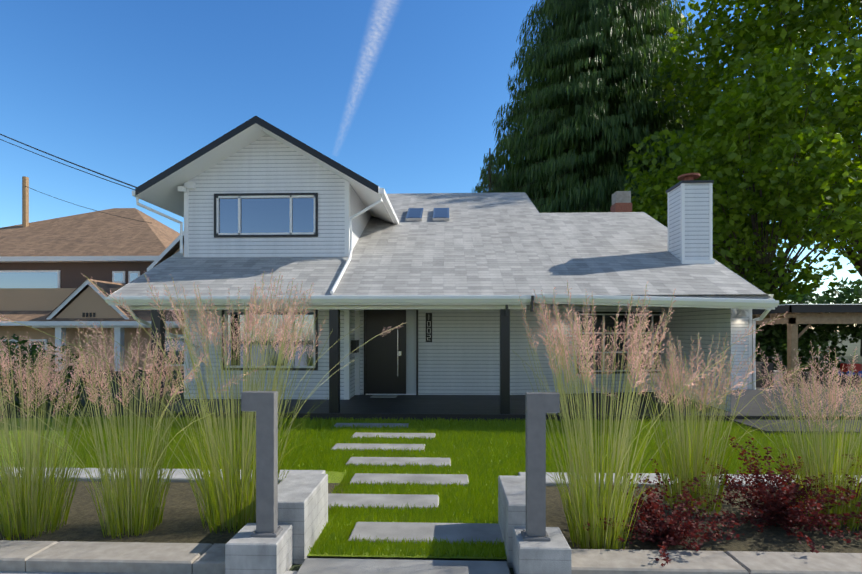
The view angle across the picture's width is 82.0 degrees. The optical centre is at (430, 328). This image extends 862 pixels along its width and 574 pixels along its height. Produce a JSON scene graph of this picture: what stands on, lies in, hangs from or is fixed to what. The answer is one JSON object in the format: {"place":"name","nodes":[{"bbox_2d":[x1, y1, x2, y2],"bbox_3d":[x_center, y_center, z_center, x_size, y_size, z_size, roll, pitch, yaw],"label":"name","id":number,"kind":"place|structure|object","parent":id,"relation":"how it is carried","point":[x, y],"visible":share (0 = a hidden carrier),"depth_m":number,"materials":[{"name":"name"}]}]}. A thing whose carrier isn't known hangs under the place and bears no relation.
{"place":"outdoors","nodes":[
{"label":"outdoors","id":0,"kind":"place"},
{"bbox_2d":[0,571,297,573],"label":"curb","id":1,"kind":"structure","parent":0,"point":[286,572],"depth_m":3.49,"materials":[{"name":"concrete"}]},
{"bbox_2d":[0,415,861,558],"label":"lawn","id":2,"kind":"structure","parent":0,"point":[481,465],"depth_m":6.52,"materials":[{"name":"green plant"}]},
{"bbox_2d":[296,423,509,573],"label":"stepping stones","id":3,"kind":"object","parent":2,"relation":"on","point":[400,531],"visible":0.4,"depth_m":4.21,"materials":[{"name":"grey concrete"}]},
{"bbox_2d":[0,467,861,573],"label":"planting beds","id":4,"kind":"object","parent":2,"relation":"on","point":[179,539],"visible":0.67,"depth_m":3.78,"materials":[{"name":"soil"}]},
{"bbox_2d":[0,269,861,549],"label":"ornamental grasses","id":5,"kind":"object","parent":4,"relation":"on","point":[236,507],"visible":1,"depth_m":4.18,"materials":[{"name":"green plant"}]},
{"bbox_2d":[581,435,861,566],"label":"barberry shrubs","id":6,"kind":"object","parent":4,"relation":"on","point":[781,507],"visible":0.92,"depth_m":4.06,"materials":[{"name":"red plant"}]},
{"bbox_2d":[0,331,861,573],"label":"ground","id":7,"kind":"structure","parent":0,"point":[849,355],"depth_m":13.60,"materials":[{"name":"grey concrete"}]},
{"bbox_2d":[0,134,149,226],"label":"power lines","id":8,"kind":"object","parent":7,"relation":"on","point":[25,201],"visible":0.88,"depth_m":26.09,"materials":[{"name":"black"}]},
{"bbox_2d":[0,208,183,370],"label":"neighbour house","id":9,"kind":"structure","parent":7,"relation":"on","point":[46,287],"depth_m":23.16,"materials":[{"name":"beige paint"}]},
{"bbox_2d":[225,473,570,573],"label":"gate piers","id":10,"kind":"structure","parent":7,"relation":"on","point":[302,509],"depth_m":3.62,"materials":[{"name":"concrete"}]},
{"bbox_2d":[241,391,282,537],"bbox_3d":[-1.196,0.945,3.504,0.258,1.000,0.130,0,0,2],"label":"bollard light","id":11,"kind":"object","parent":10,"relation":"on","point":[263,405],"visible":0.96,"depth_m":3.46,"materials":[{"name":"silver metal"}]},
{"bbox_2d":[521,392,559,540],"bbox_3d":[0.758,0.945,3.438,0.248,1.000,0.130,0,0,2],"label":"bollard light","id":12,"kind":"object","parent":10,"relation":"on","point":[539,405],"visible":1,"depth_m":3.40,"materials":[{"name":"silver metal"}]},
{"bbox_2d":[0,277,861,413],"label":"hedge","id":13,"kind":"object","parent":7,"relation":"on","point":[825,334],"visible":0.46,"depth_m":18.12,"materials":[{"name":"green plant"}]},
{"bbox_2d":[472,148,504,192],"bbox_3d":[4.358,-6.035,37.682,6.763,15.500,7.272,0,0,2],"label":"conifer tree","id":14,"kind":"object","parent":7,"relation":"on","point":[495,187],"visible":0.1,"depth_m":37.74,"materials":[{"name":"green plant"}]},
{"bbox_2d":[471,0,817,356],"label":"conifer tree","id":15,"kind":"object","parent":7,"relation":"on","point":[587,107],"visible":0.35,"depth_m":37.71,"materials":[{"name":"green plant"}]},
{"bbox_2d":[622,35,861,361],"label":"broadleaf tree","id":16,"kind":"object","parent":7,"relation":"on","point":[751,110],"visible":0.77,"depth_m":23.25,"materials":[{"name":"green plant"}]},
{"bbox_2d":[646,0,861,355],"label":"broadleaf tree","id":17,"kind":"object","parent":7,"relation":"on","point":[832,17],"visible":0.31,"depth_m":29.44,"materials":[{"name":"green plant"}]},
{"bbox_2d":[752,362,830,387],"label":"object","id":18,"kind":"object","parent":7,"relation":"on","point":[760,366],"visible":0.48,"depth_m":13.37,"materials":[{"name":"grey"}]},
{"bbox_2d":[752,304,861,382],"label":"pergola","id":19,"kind":"object","parent":7,"relation":"on","point":[795,315],"visible":0.56,"depth_m":15.67,"materials":[{"name":"brown wood"}]},
{"bbox_2d":[838,363,861,376],"bbox_3d":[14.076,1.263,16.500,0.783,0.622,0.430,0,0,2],"label":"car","id":20,"kind":"object","parent":7,"relation":"on","point":[858,367],"visible":0.75,"depth_m":16.33,"materials":[{"name":"red metal"}]},
{"bbox_2d":[0,0,861,328],"label":"sky","id":21,"kind":"structure","parent":0,"point":[406,96],"materials":[{"name":"blue"}]},
{"bbox_2d":[184,134,751,411],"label":"house walls","id":22,"kind":"structure","parent":0,"point":[459,354],"depth_m":11.17,"materials":[{"name":"white wood"}]},
{"bbox_2d":[214,193,661,397],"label":"house windows","id":23,"kind":"structure","parent":22,"relation":"in","point":[391,364],"depth_m":11.19,"materials":[{"name":"black glass"}]},
{"bbox_2d":[104,116,778,413],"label":"house roof","id":24,"kind":"structure","parent":22,"relation":"on","point":[502,252],"depth_m":10.37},
{"bbox_2d":[560,309,749,378],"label":"outdoor wall lights","id":25,"kind":"object","parent":22,"relation":"attached to","point":[742,313],"visible":0.69,"depth_m":12.61},
{"bbox_2d":[138,385,861,435],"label":"house deck","id":26,"kind":"structure","parent":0,"point":[446,407],"depth_m":9.81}
]}

